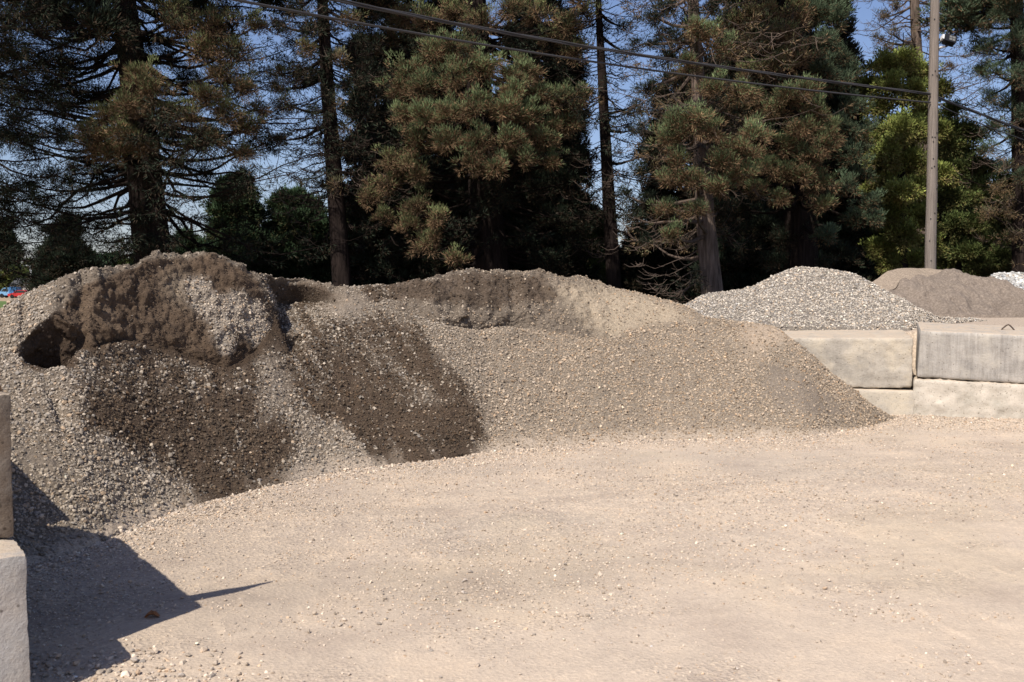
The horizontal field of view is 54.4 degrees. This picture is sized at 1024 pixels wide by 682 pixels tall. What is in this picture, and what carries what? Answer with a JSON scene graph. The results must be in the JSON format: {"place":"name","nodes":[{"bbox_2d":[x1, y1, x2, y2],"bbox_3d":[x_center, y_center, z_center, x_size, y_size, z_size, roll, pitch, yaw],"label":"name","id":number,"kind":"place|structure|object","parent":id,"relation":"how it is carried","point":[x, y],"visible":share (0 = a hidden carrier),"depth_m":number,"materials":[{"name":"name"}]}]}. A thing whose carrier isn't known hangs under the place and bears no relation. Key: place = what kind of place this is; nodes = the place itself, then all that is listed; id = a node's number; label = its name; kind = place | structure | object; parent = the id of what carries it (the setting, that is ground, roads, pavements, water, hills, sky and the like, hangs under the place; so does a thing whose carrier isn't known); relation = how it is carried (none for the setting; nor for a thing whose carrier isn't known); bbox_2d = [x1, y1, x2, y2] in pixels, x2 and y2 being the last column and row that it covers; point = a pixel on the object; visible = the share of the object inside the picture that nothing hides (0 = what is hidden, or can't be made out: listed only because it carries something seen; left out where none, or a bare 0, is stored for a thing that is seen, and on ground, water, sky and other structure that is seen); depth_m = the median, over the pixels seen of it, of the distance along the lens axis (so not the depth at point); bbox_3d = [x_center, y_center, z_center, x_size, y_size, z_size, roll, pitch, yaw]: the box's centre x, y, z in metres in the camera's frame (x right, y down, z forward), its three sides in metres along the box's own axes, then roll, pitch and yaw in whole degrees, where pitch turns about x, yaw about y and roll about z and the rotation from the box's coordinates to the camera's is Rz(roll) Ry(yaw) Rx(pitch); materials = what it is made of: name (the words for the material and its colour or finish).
{"place":"outdoors","nodes":[
{"label":"outdoors","id":0,"kind":"place"},
{"bbox_2d":[10,279,27,289],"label":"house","id":1,"kind":"structure","parent":0,"point":[15,281],"depth_m":186.76,"materials":[{"name":"grey"}]},
{"bbox_2d":[0,0,1011,261],"label":"sky","id":2,"kind":"structure","parent":0,"point":[864,14],"materials":[{"name":"blue"}]},
{"bbox_2d":[0,296,1023,681],"bbox_3d":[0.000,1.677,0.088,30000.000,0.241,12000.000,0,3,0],"label":"ground","id":3,"kind":"structure","parent":0,"point":[866,644],"depth_m":5.56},
{"bbox_2d":[0,268,15,290],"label":"broadleaf tree","id":4,"kind":"object","parent":3,"relation":"on","point":[6,276],"visible":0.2,"depth_m":212.88,"materials":[{"name":"green plant"}]},
{"bbox_2d":[0,287,19,297],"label":"pickup truck","id":5,"kind":"object","parent":3,"relation":"on","point":[3,294],"visible":0.49,"depth_m":173.94,"materials":[{"name":"blue paint"}]},
{"bbox_2d":[0,216,23,271],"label":"broadleaf tree","id":6,"kind":"object","parent":3,"relation":"on","point":[3,245],"visible":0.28,"depth_m":69.48,"materials":[{"name":"green plant"}]},
{"bbox_2d":[0,537,30,681],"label":"concrete block","id":7,"kind":"structure","parent":3,"relation":"on","point":[14,654],"depth_m":3.90,"materials":[{"name":"grey concrete"}]},
{"bbox_2d":[0,391,13,537],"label":"concrete block","id":8,"kind":"structure","parent":7,"relation":"on","point":[6,517],"depth_m":4.12,"materials":[{"name":"grey concrete"}]},
{"bbox_2d":[7,290,26,297],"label":"parked car","id":9,"kind":"object","parent":3,"relation":"on","point":[17,293],"visible":0.48,"depth_m":163.97,"materials":[{"name":"red paint"}]},
{"bbox_2d":[12,258,31,280],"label":"broadleaf tree","id":10,"kind":"object","parent":3,"relation":"on","point":[27,270],"visible":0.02,"depth_m":212.32,"materials":[{"name":"green plant"}]},
{"bbox_2d":[17,210,107,291],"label":"evergreen tree","id":11,"kind":"object","parent":3,"relation":"on","point":[54,274],"visible":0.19,"depth_m":44.44,"materials":[{"name":"green plant"}]},
{"bbox_2d":[0,0,143,292],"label":"sequoia tree","id":12,"kind":"object","parent":3,"relation":"on","point":[101,18],"visible":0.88,"depth_m":27.05,"materials":[{"name":"green plant"}]},
{"bbox_2d":[93,250,118,265],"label":"broadleaf tree","id":13,"kind":"object","parent":3,"relation":"on","point":[107,258],"depth_m":118.02,"materials":[{"name":"green plant"}]},
{"bbox_2d":[144,610,159,617],"bbox_3d":[-1.770,1.361,4.917,0.061,0.049,0.061,2,3,27],"label":"fallen leaf","id":14,"kind":"object","parent":3,"relation":"on","point":[152,612],"visible":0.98,"depth_m":4.92,"materials":[{"name":"brown plant"}]},
{"bbox_2d":[172,222,207,252],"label":"evergreen tree","id":15,"kind":"object","parent":3,"relation":"on","point":[187,245],"visible":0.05,"depth_m":42.89,"materials":[{"name":"green plant"}]},
{"bbox_2d":[0,0,380,273],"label":"sequoia tree","id":16,"kind":"object","parent":3,"relation":"on","point":[140,118],"visible":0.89,"depth_m":28.45,"materials":[{"name":"green plant"}]},
{"bbox_2d":[194,168,286,278],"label":"evergreen tree","id":17,"kind":"object","parent":3,"relation":"on","point":[258,208],"visible":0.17,"depth_m":40.92,"materials":[{"name":"green plant"}]},
{"bbox_2d":[261,182,331,282],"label":"evergreen tree","id":18,"kind":"object","parent":3,"relation":"on","point":[320,271],"visible":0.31,"depth_m":42.30,"materials":[{"name":"green plant"}]},
{"bbox_2d":[235,0,430,286],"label":"conifer tree","id":19,"kind":"object","parent":3,"relation":"on","point":[334,186],"visible":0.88,"depth_m":30.50,"materials":[{"name":"green plant"}]},
{"bbox_2d":[325,29,381,285],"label":"conifer tree","id":20,"kind":"object","parent":3,"relation":"on","point":[352,218],"visible":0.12,"depth_m":41.71,"materials":[{"name":"green plant"}]},
{"bbox_2d":[347,0,492,285],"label":"conifer tree","id":21,"kind":"object","parent":3,"relation":"on","point":[406,269],"visible":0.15,"depth_m":38.86,"materials":[{"name":"green plant"}]},
{"bbox_2d":[0,250,898,564],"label":"gravel heap","id":22,"kind":"object","parent":3,"relation":"on","point":[156,382],"visible":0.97,"depth_m":9.85,"materials":[{"name":"gravel"}]},
{"bbox_2d":[307,0,644,283],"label":"sequoia tree","id":23,"kind":"object","parent":3,"relation":"on","point":[487,194],"visible":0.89,"depth_m":29.80,"materials":[{"name":"green plant"}]},
{"bbox_2d":[493,0,603,280],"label":"conifer tree","id":24,"kind":"object","parent":3,"relation":"on","point":[578,257],"visible":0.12,"depth_m":40.13,"materials":[{"name":"green plant"}]},
{"bbox_2d":[574,202,605,283],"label":"understorey tree","id":25,"kind":"object","parent":3,"relation":"on","point":[602,265],"visible":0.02,"depth_m":42.77,"materials":[{"name":"green plant"}]},
{"bbox_2d":[520,0,674,288],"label":"conifer tree","id":26,"kind":"object","parent":3,"relation":"on","point":[609,215],"visible":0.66,"depth_m":33.54,"materials":[{"name":"green plant"}]},
{"bbox_2d":[590,203,623,280],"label":"understorey tree","id":27,"kind":"object","parent":3,"relation":"on","point":[598,231],"visible":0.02,"depth_m":45.50,"materials":[{"name":"green plant"}]},
{"bbox_2d":[618,221,644,290],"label":"understorey tree","id":28,"kind":"object","parent":3,"relation":"on","point":[623,268],"depth_m":43.95,"materials":[{"name":"green plant"}]},
{"bbox_2d":[621,63,698,303],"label":"conifer tree","id":29,"kind":"object","parent":3,"relation":"on","point":[655,257],"visible":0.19,"depth_m":40.74,"materials":[{"name":"green plant"}]},
{"bbox_2d":[563,0,853,303],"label":"sequoia tree","id":30,"kind":"object","parent":3,"relation":"on","point":[695,122],"visible":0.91,"depth_m":26.96,"materials":[{"name":"green plant"}]},
{"bbox_2d":[675,0,839,302],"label":"conifer tree","id":31,"kind":"object","parent":3,"relation":"on","point":[735,274],"visible":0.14,"depth_m":37.91,"materials":[{"name":"green plant"}]},
{"bbox_2d":[707,0,888,274],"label":"sequoia tree","id":32,"kind":"object","parent":3,"relation":"on","point":[799,183],"visible":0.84,"depth_m":29.55,"materials":[{"name":"green plant"}]},
{"bbox_2d":[780,0,878,281],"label":"conifer tree","id":33,"kind":"object","parent":3,"relation":"on","point":[860,266],"visible":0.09,"depth_m":39.25,"materials":[{"name":"green plant"}]},
{"bbox_2d":[684,266,989,330],"bbox_3d":[4.686,-0.292,14.707,6.240,1.629,3.034,0,3,0],"label":"gravel pile","id":34,"kind":"object","parent":3,"relation":"on","point":[795,298],"visible":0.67,"depth_m":13.85,"materials":[{"name":"gravel"}]},
{"bbox_2d":[859,117,886,281],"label":"understorey tree","id":35,"kind":"object","parent":3,"relation":"on","point":[872,261],"visible":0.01,"depth_m":42.09,"materials":[{"name":"green plant"}]},
{"bbox_2d":[852,387,913,414],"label":"concrete block","id":36,"kind":"structure","parent":3,"relation":"on","point":[894,401],"depth_m":12.44,"materials":[{"name":"grey concrete"}]},
{"bbox_2d":[784,329,912,387],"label":"concrete block","id":37,"kind":"structure","parent":36,"relation":"on","point":[870,358],"depth_m":12.54,"materials":[{"name":"grey concrete"}]},
{"bbox_2d":[860,115,913,273],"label":"understorey tree","id":38,"kind":"object","parent":3,"relation":"on","point":[875,232],"visible":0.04,"depth_m":42.92,"materials":[{"name":"green plant"}]},
{"bbox_2d":[854,32,959,274],"bbox_3d":[14.136,-5.704,36.269,3.513,11.150,5.379,2,4,34],"label":"broadleaf tree","id":39,"kind":"object","parent":3,"relation":"on","point":[902,188],"visible":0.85,"depth_m":35.24,"materials":[{"name":"green plant"}]},
{"bbox_2d":[886,111,973,272],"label":"understorey tree","id":40,"kind":"object","parent":3,"relation":"on","point":[946,244],"visible":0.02,"depth_m":46.25,"materials":[{"name":"green plant"}]},
{"bbox_2d":[852,0,1009,233],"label":"conifer tree","id":41,"kind":"object","parent":3,"relation":"on","point":[915,37],"visible":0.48,"depth_m":43.20,"materials":[{"name":"green plant"}]},
{"bbox_2d":[925,0,956,268],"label":"utility pole","id":42,"kind":"object","parent":3,"relation":"on","point":[947,39],"visible":0.84,"depth_m":26.15,"materials":[{"name":"brown wood"}]},
{"bbox_2d":[231,0,930,102],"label":"power cable","id":43,"kind":"object","parent":42,"relation":"attached to","point":[384,27],"visible":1,"depth_m":19.15,"materials":[{"name":"grey plastic"}]},
{"bbox_2d":[329,0,930,94],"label":"power cable","id":44,"kind":"object","parent":42,"relation":"attached to","point":[371,7],"visible":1,"depth_m":20.06,"materials":[{"name":"grey plastic"}]},
{"bbox_2d":[716,8,986,65],"bbox_3d":[11.939,-10.650,34.815,14.078,2.966,1.361,0,3,-8],"label":"service wire","id":45,"kind":"object","parent":42,"relation":"attached to","point":[904,42],"visible":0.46,"depth_m":34.44,"materials":[{"name":"grey"}]},
{"bbox_2d":[938,96,1023,131],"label":"power cable","id":46,"kind":"object","parent":42,"relation":"attached to","point":[979,113],"visible":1,"depth_m":28.18,"materials":[{"name":"grey plastic"}]},
{"bbox_2d":[938,104,1023,139],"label":"power cable","id":47,"kind":"object","parent":42,"relation":"attached to","point":[978,122],"visible":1,"depth_m":28.11,"materials":[{"name":"grey plastic"}]},
{"bbox_2d":[911,374,1023,418],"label":"concrete block","id":48,"kind":"structure","parent":3,"relation":"on","point":[955,398],"depth_m":12.17,"materials":[{"name":"grey concrete"}]},
{"bbox_2d":[915,322,1023,383],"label":"concrete block","id":49,"kind":"structure","parent":48,"relation":"on","point":[989,353],"depth_m":12.19,"materials":[{"name":"concrete"}]},
{"bbox_2d":[923,97,1011,275],"bbox_3d":[18.147,-4.869,38.303,5.146,9.268,3.161,0,3,0],"label":"broadleaf tree","id":50,"kind":"object","parent":3,"relation":"on","point":[957,224],"visible":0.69,"depth_m":37.75,"materials":[{"name":"green plant"}]},
{"bbox_2d":[914,0,1023,272],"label":"sequoia tree","id":51,"kind":"object","parent":3,"relation":"on","point":[966,16],"visible":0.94,"depth_m":35.34,"materials":[{"name":"green plant"}]},
{"bbox_2d":[961,152,983,263],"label":"understorey tree","id":52,"kind":"object","parent":3,"relation":"on","point":[968,201],"depth_m":47.98,"materials":[{"name":"green plant"}]},
{"bbox_2d":[964,178,1011,276],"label":"understorey tree","id":53,"kind":"object","parent":3,"relation":"on","point":[995,228],"depth_m":46.69,"materials":[{"name":"green plant"}]},
{"bbox_2d":[991,271,1023,288],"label":"gravel pile","id":54,"kind":"object","parent":3,"relation":"on","point":[1015,279],"visible":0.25,"depth_m":22.39,"materials":[{"name":"gravel"}]},
{"bbox_2d":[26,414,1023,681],"bbox_3d":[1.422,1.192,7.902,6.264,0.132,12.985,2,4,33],"label":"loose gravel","id":55,"kind":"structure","parent":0,"point":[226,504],"depth_m":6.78,"materials":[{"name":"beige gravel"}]},
{"bbox_2d":[904,318,1023,388],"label":"raised ground","id":56,"kind":"structure","parent":0,"point":[1018,322],"depth_m":14.48,"materials":[{"name":"beige concrete"}]},
{"bbox_2d":[873,268,941,290],"bbox_3d":[8.834,-0.867,22.177,3.612,1.514,3.377,0,3,0],"label":"sand pile","id":57,"kind":"object","parent":56,"relation":"on","point":[889,280],"visible":0.09,"depth_m":21.70,"materials":[{"name":"beige sand"}]},
{"bbox_2d":[888,268,1023,317],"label":"sand pile","id":58,"kind":"object","parent":56,"relation":"on","point":[953,292],"visible":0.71,"depth_m":17.61,"materials":[{"name":"brown sand"}]}
]}

